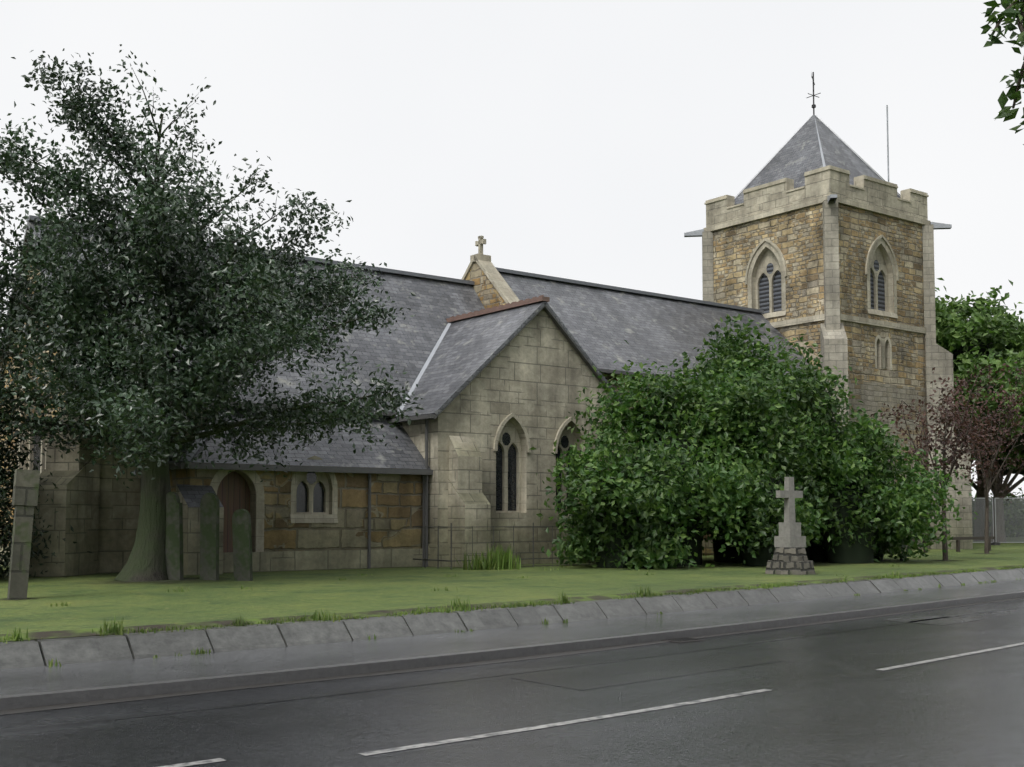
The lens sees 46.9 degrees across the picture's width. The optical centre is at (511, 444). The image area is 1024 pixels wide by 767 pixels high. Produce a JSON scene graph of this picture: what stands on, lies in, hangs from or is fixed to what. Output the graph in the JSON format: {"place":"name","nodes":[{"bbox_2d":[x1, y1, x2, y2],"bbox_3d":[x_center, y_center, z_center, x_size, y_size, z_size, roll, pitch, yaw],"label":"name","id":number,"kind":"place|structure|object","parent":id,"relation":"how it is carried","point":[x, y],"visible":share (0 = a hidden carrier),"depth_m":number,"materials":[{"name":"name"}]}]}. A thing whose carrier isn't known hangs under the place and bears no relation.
{"place":"outdoors","nodes":[
{"label":"outdoors","id":0,"kind":"place"},
{"bbox_2d":[0,599,1023,766],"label":"road","id":1,"kind":"structure","parent":0,"point":[837,699],"depth_m":9.50,"materials":[{"name":"grey asphalt"}]},
{"bbox_2d":[0,606,1023,731],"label":"road patches","id":2,"kind":"object","parent":1,"relation":"on","point":[622,673],"visible":1,"depth_m":12.26,"materials":[{"name":"grey asphalt"}]},
{"bbox_2d":[0,597,1023,714],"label":"gutter","id":3,"kind":"object","parent":1,"relation":"on","point":[29,709],"visible":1,"depth_m":12.42,"materials":[{"name":"grey concrete"}]},
{"bbox_2d":[159,642,1023,766],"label":"line","id":4,"kind":"object","parent":1,"relation":"on","point":[528,728],"visible":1,"depth_m":9.20,"materials":[{"name":"paint"}]},
{"bbox_2d":[661,638,704,642],"bbox_3d":[2.203,2.525,15.223,0.460,0.014,0.340,3,-4,-37],"label":"gully grate","id":5,"kind":"object","parent":1,"relation":"on","point":[679,640],"visible":1,"depth_m":15.17,"materials":[{"name":"metal"}]},
{"bbox_2d":[0,536,1023,641],"bbox_3d":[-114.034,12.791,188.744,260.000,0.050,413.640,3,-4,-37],"label":"churchyard lawn","id":6,"kind":"structure","parent":0,"point":[95,601],"depth_m":20.24,"materials":[{"name":"green plant"}]},
{"bbox_2d":[1,598,33,599],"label":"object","id":7,"kind":"object","parent":6,"relation":"on","point":[15,599],"visible":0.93,"depth_m":17.72,"materials":[{"name":"brown soil"}]},
{"bbox_2d":[7,469,39,599],"bbox_3d":[-7.455,1.419,17.940,0.330,2.060,0.260,5,-6,-29],"label":"old stone post","id":8,"kind":"object","parent":6,"relation":"on","point":[25,493],"visible":0.85,"depth_m":17.85,"materials":[{"name":"grey stone"}]},
{"bbox_2d":[0,352,91,578],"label":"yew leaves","id":9,"kind":"object","parent":6,"relation":"on","point":[6,528],"visible":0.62,"depth_m":23.86,"materials":[{"name":"green plant"}]},
{"bbox_2d":[111,578,199,582],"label":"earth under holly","id":10,"kind":"object","parent":6,"relation":"on","point":[184,580],"visible":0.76,"depth_m":22.62,"materials":[{"name":"brown soil"}]},
{"bbox_2d":[165,492,183,579],"bbox_3d":[-6.701,1.846,23.300,0.400,1.820,0.110,-2,-2,20],"label":"headstone","id":11,"kind":"object","parent":6,"relation":"on","point":[174,542],"visible":0.86,"depth_m":23.24,"materials":[{"name":"grey stone"}]},
{"bbox_2d":[200,493,219,579],"bbox_3d":[-5.978,1.858,23.321,0.380,1.800,0.100,-3,-5,20],"label":"headstone","id":12,"kind":"object","parent":6,"relation":"on","point":[209,533],"visible":0.83,"depth_m":23.27,"materials":[{"name":"grey stone"}]},
{"bbox_2d":[0,44,423,580],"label":"holly tree","id":13,"kind":"object","parent":6,"relation":"on","point":[52,298],"depth_m":22.29,"materials":[{"name":"green plant"}]},
{"bbox_2d":[0,215,484,576],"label":"church chancel","id":14,"kind":"structure","parent":6,"relation":"on","point":[98,508],"depth_m":29.19,"materials":[{"name":"grey stone"}]},
{"bbox_2d":[232,509,252,580],"bbox_3d":[-5.273,2.003,23.064,0.360,1.480,0.100,-3,-2,17],"label":"headstone","id":15,"kind":"object","parent":6,"relation":"on","point":[242,544],"visible":0.83,"depth_m":23.02,"materials":[{"name":"grey stone"}]},
{"bbox_2d":[168,406,432,575],"bbox_3d":[-4.997,0.997,28.009,6.500,3.930,2.260,3,-4,-37],"label":"church porch","id":16,"kind":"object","parent":6,"relation":"on","point":[338,503],"visible":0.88,"depth_m":27.85,"materials":[{"name":"brown stone"}]},
{"bbox_2d":[455,542,520,569],"bbox_3d":[-0.541,2.637,28.036,1.806,0.660,1.118,1,-4,-21],"label":"weed clump","id":17,"kind":"object","parent":6,"relation":"on","point":[502,559],"visible":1,"depth_m":27.81,"materials":[{"name":"green plant"}]},
{"bbox_2d":[388,295,634,567],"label":"transept","id":18,"kind":"structure","parent":6,"relation":"on","point":[498,388],"depth_m":30.91,"materials":[{"name":"beige stone"}]},
{"bbox_2d":[0,568,1023,668],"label":"raised kerb","id":19,"kind":"structure","parent":6,"relation":"on","point":[43,652],"depth_m":15.09,"materials":[{"name":"concrete"}]},
{"bbox_2d":[0,591,1023,709],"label":"kerb","id":20,"kind":"structure","parent":6,"relation":"on","point":[17,701],"depth_m":12.48,"materials":[{"name":"concrete"}]},
{"bbox_2d":[0,564,1023,643],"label":"kerb grass fringe","id":21,"kind":"object","parent":6,"relation":"on","point":[465,609],"visible":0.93,"depth_m":16.52,"materials":[{"name":"green plant"}]},
{"bbox_2d":[5,563,1020,666],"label":"verge tufts","id":22,"kind":"object","parent":6,"relation":"on","point":[315,617],"visible":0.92,"depth_m":14.50,"materials":[{"name":"green plant"}]},
{"bbox_2d":[515,563,595,566],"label":"earth","id":23,"kind":"structure","parent":6,"relation":"on","point":[556,565],"depth_m":30.02,"materials":[{"name":"brown soil"}]},
{"bbox_2d":[413,523,713,569],"bbox_3d":[3.968,2.748,33.048,14.912,1.150,1.665,3,-4,-37],"label":"metal railing","id":24,"kind":"object","parent":6,"relation":"on","point":[493,542],"visible":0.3,"depth_m":28.75,"materials":[{"name":"metal"}]},
{"bbox_2d":[462,236,829,555],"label":"church nave","id":25,"kind":"structure","parent":6,"relation":"on","point":[601,322],"depth_m":38.30,"materials":[{"name":"grey stone"}]},
{"bbox_2d":[633,565,700,567],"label":"earth","id":26,"kind":"structure","parent":6,"relation":"on","point":[673,567],"depth_m":29.42,"materials":[{"name":"brown soil"}]},
{"bbox_2d":[593,420,883,567],"bbox_3d":[6.262,0.989,31.519,10.113,4.375,4.007,3,-4,-37],"label":"bush","id":27,"kind":"object","parent":6,"relation":"on","point":[856,552],"visible":0.2,"depth_m":31.27,"materials":[{"name":"green plant"}]},
{"bbox_2d":[530,313,977,569],"bbox_3d":[6.096,-0.251,31.632,13.164,6.953,8.387,3,-4,-37],"label":"bush","id":28,"kind":"object","parent":6,"relation":"on","point":[741,388],"depth_m":30.03,"materials":[{"name":"green plant"}]},
{"bbox_2d":[590,353,877,481],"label":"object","id":29,"kind":"object","parent":28,"relation":"attached to","point":[683,397],"visible":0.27,"depth_m":31.22,"materials":[{"name":"green plant"}]},
{"bbox_2d":[765,477,814,574],"bbox_3d":[6.105,1.803,25.952,1.100,2.170,1.092,2,-4,-31],"label":"war memorial cross","id":30,"kind":"object","parent":6,"relation":"on","point":[789,556],"visible":0.96,"depth_m":25.75,"materials":[{"name":"stone"}]},
{"bbox_2d":[813,561,836,564],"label":"earth","id":31,"kind":"structure","parent":6,"relation":"on","point":[819,562],"depth_m":31.30,"materials":[{"name":"brown soil"}]},
{"bbox_2d":[684,72,972,549],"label":"church tower","id":32,"kind":"structure","parent":6,"relation":"on","point":[818,232],"depth_m":44.74,"materials":[{"name":"beige stone"}]},
{"bbox_2d":[912,536,993,552],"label":"knee rail","id":33,"kind":"object","parent":6,"relation":"on","point":[957,539],"visible":0.22,"depth_m":41.93,"materials":[{"name":"brown wood"}]},
{"bbox_2d":[972,512,1018,536],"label":"boundary hedge shade","id":34,"kind":"object","parent":6,"relation":"on","point":[990,529],"visible":0.01,"depth_m":70.60,"materials":[{"name":"green plant"}]},
{"bbox_2d":[971,487,1023,536],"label":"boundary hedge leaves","id":35,"kind":"object","parent":6,"relation":"on","point":[1014,512],"visible":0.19,"depth_m":70.69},
{"bbox_2d":[972,498,1023,544],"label":"temporary fence panels","id":36,"kind":"object","parent":6,"relation":"on","point":[995,543],"visible":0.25,"depth_m":51.66,"materials":[{"name":"grey metal"}]},
{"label":"tree wood","id":37,"kind":"object","parent":6,"relation":"on","visible":0},
{"bbox_2d":[953,326,1019,454],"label":"tree","id":38,"kind":"object","parent":37,"relation":"on","point":[983,350],"visible":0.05,"depth_m":57.38,"materials":[{"name":"green plant"}]},
{"bbox_2d":[0,579,1023,695],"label":"footway","id":39,"kind":"structure","parent":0,"point":[15,681],"depth_m":13.76,"materials":[{"name":"concrete"}]},
{"bbox_2d":[0,0,1023,500],"label":"sky","id":40,"kind":"structure","parent":0,"point":[583,140],"materials":[{"name":"white"}]},
{"bbox_2d":[953,343,1023,540],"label":"tree","id":41,"kind":"object","parent":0,"point":[979,526],"depth_m":60.02,"materials":[{"name":"plant"}]},
{"bbox_2d":[935,278,1023,443],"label":"tree leaves","id":42,"kind":"object","parent":41,"relation":"attached to","point":[999,330],"visible":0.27,"depth_m":55.84,"materials":[{"name":"green plant"}]},
{"bbox_2d":[971,383,1023,541],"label":"tree behind fence","id":43,"kind":"object","parent":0,"point":[1000,530],"depth_m":55.40,"materials":[{"name":"plant"}]},
{"bbox_2d":[980,0,1023,144],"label":"branch","id":44,"kind":"object","parent":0,"point":[1011,14],"depth_m":6.17,"materials":[{"name":"green plant"}]},
{"bbox_2d":[982,427,1023,475],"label":"tree","id":45,"kind":"object","parent":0,"point":[1018,442],"visible":0.06,"depth_m":54.64,"materials":[{"name":"plant"}]},
{"label":"earth under the plum tree","id":46,"kind":"object","parent":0,"visible":0},
{"bbox_2d":[889,363,995,559],"bbox_3d":[12.623,0.527,33.534,2.956,5.544,3.973,1,-4,-10],"label":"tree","id":47,"kind":"object","parent":46,"relation":"on","point":[945,547],"visible":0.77,"depth_m":33.54,"materials":[{"name":"brown plant"}]},
{"bbox_2d":[871,354,1009,483],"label":"plum tree leaves","id":48,"kind":"object","parent":47,"relation":"attached to","point":[957,418],"visible":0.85,"depth_m":33.39,"materials":[{"name":"purple plant"}]},
{"label":"earth under the plum tree","id":49,"kind":"object","parent":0,"visible":0},
{"bbox_2d":[930,363,1023,553],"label":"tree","id":50,"kind":"object","parent":49,"relation":"on","point":[987,487],"visible":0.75,"depth_m":39.80,"materials":[{"name":"brown plant"}]},
{"bbox_2d":[916,361,1023,502],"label":"plum tree leaves","id":51,"kind":"object","parent":50,"relation":"on","point":[993,433],"visible":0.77,"depth_m":39.78,"materials":[{"name":"purple plant"}]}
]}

